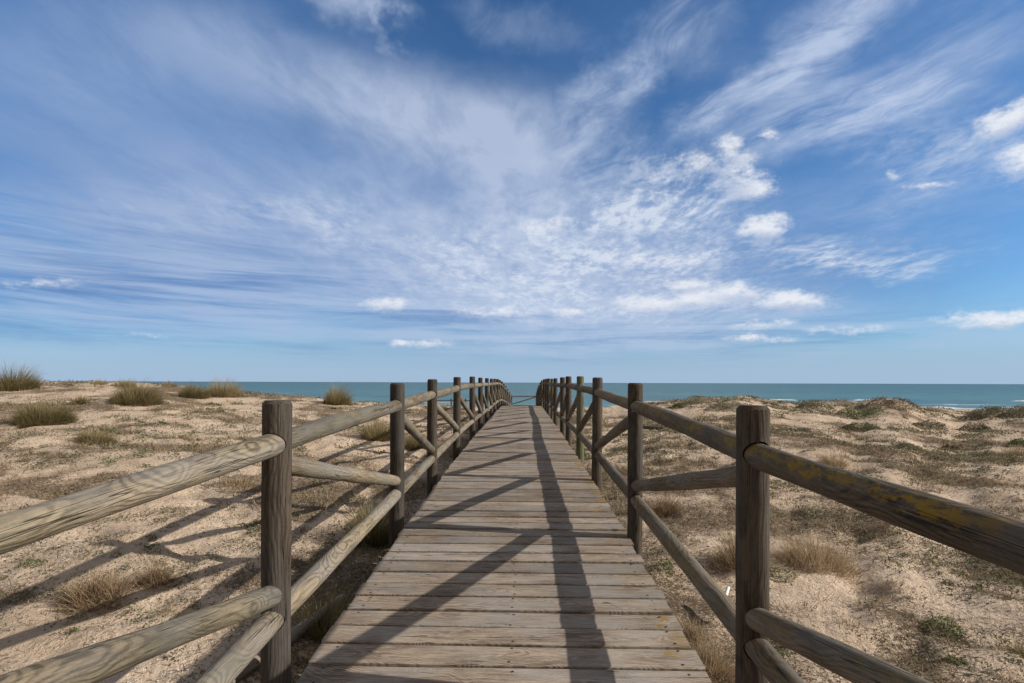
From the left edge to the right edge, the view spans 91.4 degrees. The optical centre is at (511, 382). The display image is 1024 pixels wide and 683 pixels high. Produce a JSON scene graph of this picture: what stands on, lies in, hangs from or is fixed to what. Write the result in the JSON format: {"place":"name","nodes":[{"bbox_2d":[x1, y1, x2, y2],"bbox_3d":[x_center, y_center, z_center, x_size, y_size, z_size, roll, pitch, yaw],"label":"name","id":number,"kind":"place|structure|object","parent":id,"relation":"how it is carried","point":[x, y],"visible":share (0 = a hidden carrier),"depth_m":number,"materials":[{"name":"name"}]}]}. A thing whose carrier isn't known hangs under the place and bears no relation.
{"place":"outdoors","nodes":[
{"label":"outdoors","id":0,"kind":"place"},
{"bbox_2d":[0,381,1023,682],"bbox_3d":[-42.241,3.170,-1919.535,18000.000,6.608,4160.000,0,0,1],"label":"ground","id":1,"kind":"structure","parent":0,"point":[28,639],"depth_m":5.06,"materials":[{"name":"beige sand"}]},
{"bbox_2d":[0,361,48,391],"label":"marram clump","id":2,"kind":"object","parent":1,"relation":"on","point":[10,384],"visible":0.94,"depth_m":18.10,"materials":[{"name":"green plant"}]},
{"bbox_2d":[17,558,47,568],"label":"green shrub","id":3,"kind":"object","parent":1,"relation":"on","point":[31,560],"visible":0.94,"depth_m":4.05,"materials":[{"name":"green plant"}]},
{"bbox_2d":[7,396,83,428],"bbox_3d":[-10.585,0.646,11.376,1.547,0.842,1.204,0,0,1],"label":"marram clump","id":4,"kind":"object","parent":1,"relation":"on","point":[33,416],"visible":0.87,"depth_m":11.20,"materials":[{"name":"green plant"}]},
{"bbox_2d":[69,395,91,405],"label":"marram clump","id":5,"kind":"object","parent":1,"relation":"on","point":[75,401],"visible":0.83,"depth_m":14.08,"materials":[{"name":"green plant"}]},
{"bbox_2d":[38,553,148,615],"bbox_3d":[-2.970,1.434,3.585,0.674,0.410,0.614,0,0,1],"label":"dry grass tussock","id":6,"kind":"object","parent":1,"relation":"on","point":[91,588],"visible":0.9,"depth_m":3.56,"materials":[{"name":"beige plant"}]},
{"bbox_2d":[73,425,116,444],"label":"marram clump","id":7,"kind":"object","parent":1,"relation":"on","point":[85,436],"visible":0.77,"depth_m":9.31,"materials":[{"name":"green plant"}]},
{"bbox_2d":[90,380,109,384],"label":"marram clump","id":8,"kind":"object","parent":1,"relation":"on","point":[100,383],"visible":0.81,"depth_m":19.81,"materials":[{"name":"green plant"}]},
{"bbox_2d":[100,459,116,464],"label":"green shrub","id":9,"kind":"object","parent":1,"relation":"on","point":[115,462],"visible":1,"depth_m":7.62,"materials":[{"name":"green plant"}]},
{"bbox_2d":[110,377,137,386],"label":"marram clump","id":10,"kind":"object","parent":1,"relation":"on","point":[119,383],"visible":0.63,"depth_m":19.17,"materials":[{"name":"green plant"}]},
{"bbox_2d":[108,377,172,406],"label":"marram clump","id":11,"kind":"object","parent":1,"relation":"on","point":[132,396],"visible":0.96,"depth_m":14.21,"materials":[{"name":"green plant"}]},
{"bbox_2d":[119,554,188,597],"bbox_3d":[-2.734,1.449,3.793,0.517,0.269,0.436,0,0,1],"label":"dry grass tussock","id":12,"kind":"object","parent":1,"relation":"on","point":[151,578],"visible":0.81,"depth_m":3.78,"materials":[{"name":"beige plant"}]},
{"bbox_2d":[162,381,177,387],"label":"marram clump","id":13,"kind":"object","parent":1,"relation":"on","point":[170,384],"visible":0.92,"depth_m":19.77,"materials":[{"name":"green plant"}]},
{"bbox_2d":[152,599,191,616],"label":"dry grass tussock","id":14,"kind":"object","parent":1,"relation":"on","point":[171,608],"visible":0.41,"depth_m":3.40,"materials":[{"name":"beige plant"}]},
{"bbox_2d":[177,382,213,398],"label":"marram clump","id":15,"kind":"object","parent":1,"relation":"on","point":[192,392],"visible":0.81,"depth_m":17.52,"materials":[{"name":"green plant"}]},
{"bbox_2d":[208,376,244,397],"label":"marram clump","id":16,"kind":"object","parent":1,"relation":"on","point":[221,391],"visible":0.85,"depth_m":18.53,"materials":[{"name":"green plant"}]},
{"bbox_2d":[222,473,252,487],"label":"dry grass tussock","id":17,"kind":"object","parent":1,"relation":"on","point":[242,482],"visible":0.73,"depth_m":6.89,"materials":[{"name":"beige plant"}]},
{"bbox_2d":[232,594,346,682],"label":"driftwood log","id":18,"kind":"object","parent":1,"relation":"on","point":[252,666],"visible":0.5,"depth_m":3.12,"materials":[{"name":"brown wood"}]},
{"bbox_2d":[291,574,360,645],"bbox_3d":[-1.218,1.498,3.275,0.627,0.452,0.546,0,0,1],"label":"dry grass tussock","id":19,"kind":"object","parent":1,"relation":"on","point":[319,629],"visible":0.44,"depth_m":3.27,"materials":[{"name":"brown plant"}]},
{"bbox_2d":[323,383,357,405],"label":"marram clump","id":20,"kind":"object","parent":1,"relation":"on","point":[337,398],"visible":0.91,"depth_m":18.71,"materials":[{"name":"green plant"}]},
{"bbox_2d":[327,486,408,549],"bbox_3d":[-1.431,1.315,5.043,0.838,0.724,0.840,0,0,-30],"label":"dry grass tussock","id":21,"kind":"object","parent":1,"relation":"on","point":[375,536],"visible":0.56,"depth_m":4.99,"materials":[{"name":"brown plant"}]},
{"bbox_2d":[358,416,407,441],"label":"marram clump","id":22,"kind":"object","parent":1,"relation":"on","point":[374,433],"visible":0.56,"depth_m":11.85,"materials":[{"name":"green plant"}]},
{"bbox_2d":[404,425,426,450],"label":"marram clump","id":23,"kind":"object","parent":1,"relation":"on","point":[412,443],"visible":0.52,"depth_m":11.11,"materials":[{"name":"green plant"}]},
{"bbox_2d":[395,399,483,409],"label":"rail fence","id":24,"kind":"object","parent":1,"relation":"on","point":[451,400],"visible":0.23,"depth_m":40.07,"materials":[{"name":"brown wood"}]},
{"bbox_2d":[296,406,711,682],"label":"boardwalk","id":25,"kind":"structure","parent":1,"relation":"on","point":[510,556],"depth_m":2.97,"materials":[{"name":"brown wood"}]},
{"bbox_2d":[0,376,511,682],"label":"railing","id":26,"kind":"object","parent":25,"relation":"attached to","point":[276,600],"visible":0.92,"depth_m":2.04,"materials":[{"name":"brown wood"}]},
{"bbox_2d":[512,396,535,405],"bbox_3d":[0.937,1.433,38.939,1.911,0.830,0.092,0,0,1],"label":"barrier","id":27,"kind":"object","parent":25,"relation":"attached to","point":[524,400],"visible":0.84,"depth_m":38.90,"materials":[{"name":"brown wood"}]},
{"bbox_2d":[536,376,1023,682],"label":"railing","id":28,"kind":"object","parent":25,"relation":"attached to","point":[751,623],"visible":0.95,"depth_m":1.85,"materials":[{"name":"brown wood"}]},
{"bbox_2d":[0,380,1023,682],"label":"creeping herb","id":29,"kind":"object","parent":1,"relation":"on","point":[664,452],"visible":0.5,"depth_m":7.54,"materials":[{"name":"green plant"}]},
{"bbox_2d":[0,404,1023,682],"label":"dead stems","id":30,"kind":"object","parent":1,"relation":"on","point":[686,546],"visible":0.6,"depth_m":4.36,"materials":[{"name":"brown plant"}]},
{"bbox_2d":[4,471,1023,682],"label":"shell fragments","id":31,"kind":"object","parent":1,"relation":"on","point":[624,509],"visible":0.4,"depth_m":3.81,"materials":[{"name":"white"}]},
{"bbox_2d":[15,391,1023,680],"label":"weeds","id":32,"kind":"object","parent":1,"relation":"on","point":[777,649],"visible":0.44,"depth_m":9.02,"materials":[{"name":"green plant"}]},
{"bbox_2d":[643,425,666,429],"bbox_3d":[4.057,1.303,14.441,1.776,0.114,0.117,1,0,34],"label":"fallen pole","id":33,"kind":"object","parent":1,"relation":"on","point":[651,427],"visible":0.3,"depth_m":14.39,"materials":[{"name":"brown wood"}]},
{"bbox_2d":[655,559,674,576],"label":"green shrub","id":34,"kind":"object","parent":1,"relation":"on","point":[669,566],"visible":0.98,"depth_m":4.45,"materials":[{"name":"green plant"}]},
{"bbox_2d":[646,491,685,517],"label":"dry grass tussock","id":35,"kind":"object","parent":1,"relation":"on","point":[664,507],"visible":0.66,"depth_m":6.21,"materials":[{"name":"beige plant"}]},
{"bbox_2d":[673,403,683,408],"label":"green shrub","id":36,"kind":"object","parent":1,"relation":"on","point":[679,405],"visible":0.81,"depth_m":20.33,"materials":[{"name":"green plant"}]},
{"bbox_2d":[672,395,712,405],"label":"green shrub","id":37,"kind":"object","parent":1,"relation":"on","point":[695,400],"visible":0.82,"depth_m":22.02,"materials":[{"name":"green plant"}]},
{"bbox_2d":[677,612,718,647],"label":"dry grass tussock","id":38,"kind":"object","parent":1,"relation":"on","point":[688,635],"visible":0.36,"depth_m":3.31,"materials":[{"name":"beige plant"}]},
{"bbox_2d":[683,614,734,682],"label":"dry grass tussock","id":39,"kind":"object","parent":1,"relation":"on","point":[711,665],"visible":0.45,"depth_m":2.83,"materials":[{"name":"beige plant"}]},
{"bbox_2d":[700,398,744,412],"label":"green shrub","id":40,"kind":"object","parent":1,"relation":"on","point":[723,404],"visible":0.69,"depth_m":18.45,"materials":[{"name":"green plant"}]},
{"bbox_2d":[717,586,729,617],"bbox_3d":[1.535,1.593,3.627,0.026,0.027,0.287,0,29,38],"label":"tube","id":41,"kind":"object","parent":1,"relation":"on","point":[727,589],"visible":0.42,"depth_m":3.69,"materials":[{"name":"white plastic"}]},
{"bbox_2d":[702,519,785,575],"bbox_3d":[2.076,1.476,4.519,0.759,0.506,0.742,0,0,1],"label":"dry grass tussock","id":42,"kind":"object","parent":1,"relation":"on","point":[729,556],"visible":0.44,"depth_m":4.53,"materials":[{"name":"brown plant"}]},
{"bbox_2d":[770,565,799,584],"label":"green shrub","id":43,"kind":"object","parent":1,"relation":"on","point":[784,569],"visible":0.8,"depth_m":4.37,"materials":[{"name":"green plant"}]},
{"bbox_2d":[795,399,836,410],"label":"green shrub","id":44,"kind":"object","parent":1,"relation":"on","point":[809,404],"visible":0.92,"depth_m":21.79,"materials":[{"name":"green plant"}]},
{"bbox_2d":[770,531,864,584],"bbox_3d":[2.828,1.584,4.659,0.896,0.457,0.699,0,0,1],"label":"dry grass tussock","id":45,"kind":"object","parent":1,"relation":"on","point":[804,555],"visible":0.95,"depth_m":4.59,"materials":[{"name":"beige plant"}]},
{"bbox_2d":[814,445,852,467],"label":"dry grass tussock","id":46,"kind":"object","parent":1,"relation":"on","point":[827,461],"visible":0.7,"depth_m":9.63,"materials":[{"name":"beige plant"}]},
{"bbox_2d":[832,616,874,638],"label":"dry grass tussock","id":47,"kind":"object","parent":1,"relation":"on","point":[845,620],"visible":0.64,"depth_m":3.54,"materials":[{"name":"beige plant"}]},
{"bbox_2d":[833,405,884,419],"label":"green shrub","id":48,"kind":"object","parent":1,"relation":"on","point":[847,410],"visible":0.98,"depth_m":18.13,"materials":[{"name":"green plant"}]},
{"bbox_2d":[836,420,884,432],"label":"green shrub","id":49,"kind":"object","parent":1,"relation":"on","point":[866,427],"visible":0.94,"depth_m":15.42,"materials":[{"name":"green plant"}]},
{"bbox_2d":[849,521,896,536],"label":"dry grass tussock","id":50,"kind":"object","parent":1,"relation":"on","point":[875,528],"visible":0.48,"depth_m":5.63,"materials":[{"name":"brown plant"}]},
{"bbox_2d":[865,396,897,408],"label":"green shrub","id":51,"kind":"object","parent":1,"relation":"on","point":[880,402],"visible":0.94,"depth_m":21.99,"materials":[{"name":"green plant"}]},
{"bbox_2d":[870,576,915,595],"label":"dry grass tussock","id":52,"kind":"object","parent":1,"relation":"on","point":[891,586],"visible":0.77,"depth_m":4.18,"materials":[{"name":"beige plant"}]},
{"bbox_2d":[885,397,927,412],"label":"green shrub","id":53,"kind":"object","parent":1,"relation":"on","point":[913,407],"visible":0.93,"depth_m":21.75,"materials":[{"name":"green plant"}]},
{"bbox_2d":[895,442,930,455],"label":"green shrub","id":54,"kind":"object","parent":1,"relation":"on","point":[908,445],"visible":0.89,"depth_m":11.38,"materials":[{"name":"green plant"}]},
{"bbox_2d":[899,605,927,618],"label":"dry grass tussock","id":55,"kind":"object","parent":1,"relation":"on","point":[910,612],"visible":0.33,"depth_m":3.72,"materials":[{"name":"beige plant"}]},
{"bbox_2d":[912,419,947,430],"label":"green shrub","id":56,"kind":"object","parent":1,"relation":"on","point":[937,424],"visible":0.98,"depth_m":16.35,"materials":[{"name":"green plant"}]},
{"bbox_2d":[921,613,965,640],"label":"green shrub","id":57,"kind":"object","parent":1,"relation":"on","point":[951,624],"visible":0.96,"depth_m":3.49,"materials":[{"name":"green plant"}]},
{"bbox_2d":[941,444,962,449],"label":"green shrub","id":58,"kind":"object","parent":1,"relation":"on","point":[952,446],"visible":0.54,"depth_m":12.45,"materials":[{"name":"green plant"}]},
{"bbox_2d":[940,653,968,665],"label":"green shrub","id":59,"kind":"object","parent":1,"relation":"on","point":[953,657],"visible":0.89,"depth_m":3.12,"materials":[{"name":"green plant"}]},
{"bbox_2d":[955,421,990,431],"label":"green shrub","id":60,"kind":"object","parent":1,"relation":"on","point":[963,427],"visible":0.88,"depth_m":16.45,"materials":[{"name":"green plant"}]},
{"bbox_2d":[928,441,1023,461],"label":"green shrub","id":61,"kind":"object","parent":1,"relation":"on","point":[972,453],"visible":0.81,"depth_m":10.85,"materials":[{"name":"green plant"}]},
{"bbox_2d":[972,582,983,589],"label":"green shrub","id":62,"kind":"object","parent":1,"relation":"on","point":[981,586],"visible":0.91,"depth_m":4.21,"materials":[{"name":"green plant"}]},
{"bbox_2d":[955,404,1003,419],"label":"green shrub","id":63,"kind":"object","parent":1,"relation":"on","point":[986,414],"visible":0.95,"depth_m":19.56,"materials":[{"name":"green plant"}]},
{"bbox_2d":[965,635,1014,674],"bbox_3d":[2.901,1.632,3.046,0.352,0.237,0.125,0,0,1],"label":"dry twig","id":64,"kind":"object","parent":1,"relation":"on","point":[972,673],"visible":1,"depth_m":3.01,"materials":[{"name":"beige wood"}]},
{"bbox_2d":[994,442,1023,456],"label":"dry grass tussock","id":65,"kind":"object","parent":1,"relation":"on","point":[1005,451],"visible":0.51,"depth_m":10.91,"materials":[{"name":"beige plant"}]},
{"bbox_2d":[996,404,1023,418],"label":"green shrub","id":66,"kind":"object","parent":1,"relation":"on","point":[1008,411],"visible":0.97,"depth_m":18.81,"materials":[{"name":"green plant"}]},
{"bbox_2d":[1000,637,1023,657],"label":"dry grass tussock","id":67,"kind":"object","parent":1,"relation":"on","point":[1015,648],"visible":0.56,"depth_m":3.26,"materials":[{"name":"beige plant"}]},
{"bbox_2d":[1005,437,1023,446],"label":"green shrub","id":68,"kind":"object","parent":1,"relation":"on","point":[1020,440],"visible":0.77,"depth_m":12.14,"materials":[{"name":"green plant"}]},
{"bbox_2d":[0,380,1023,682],"bbox_3d":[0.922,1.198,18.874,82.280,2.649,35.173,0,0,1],"label":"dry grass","id":69,"kind":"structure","parent":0,"point":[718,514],"depth_m":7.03,"materials":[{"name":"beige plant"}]},
{"bbox_2d":[0,0,1023,383],"label":"sky","id":70,"kind":"structure","parent":0,"point":[508,191],"materials":[{"name":"blue"}]},
{"bbox_2d":[47,381,1023,408],"bbox_3d":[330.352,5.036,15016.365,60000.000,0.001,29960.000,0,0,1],"label":"sea","id":71,"kind":"structure","parent":0,"point":[967,396],"depth_m":243.39,"materials":[{"name":"liquid"}]},
{"bbox_2d":[770,399,1023,400],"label":"surf","id":72,"kind":"structure","parent":71,"relation":"on","point":[857,399],"depth_m":118.48,"materials":[{"name":"liquid"}]}
]}

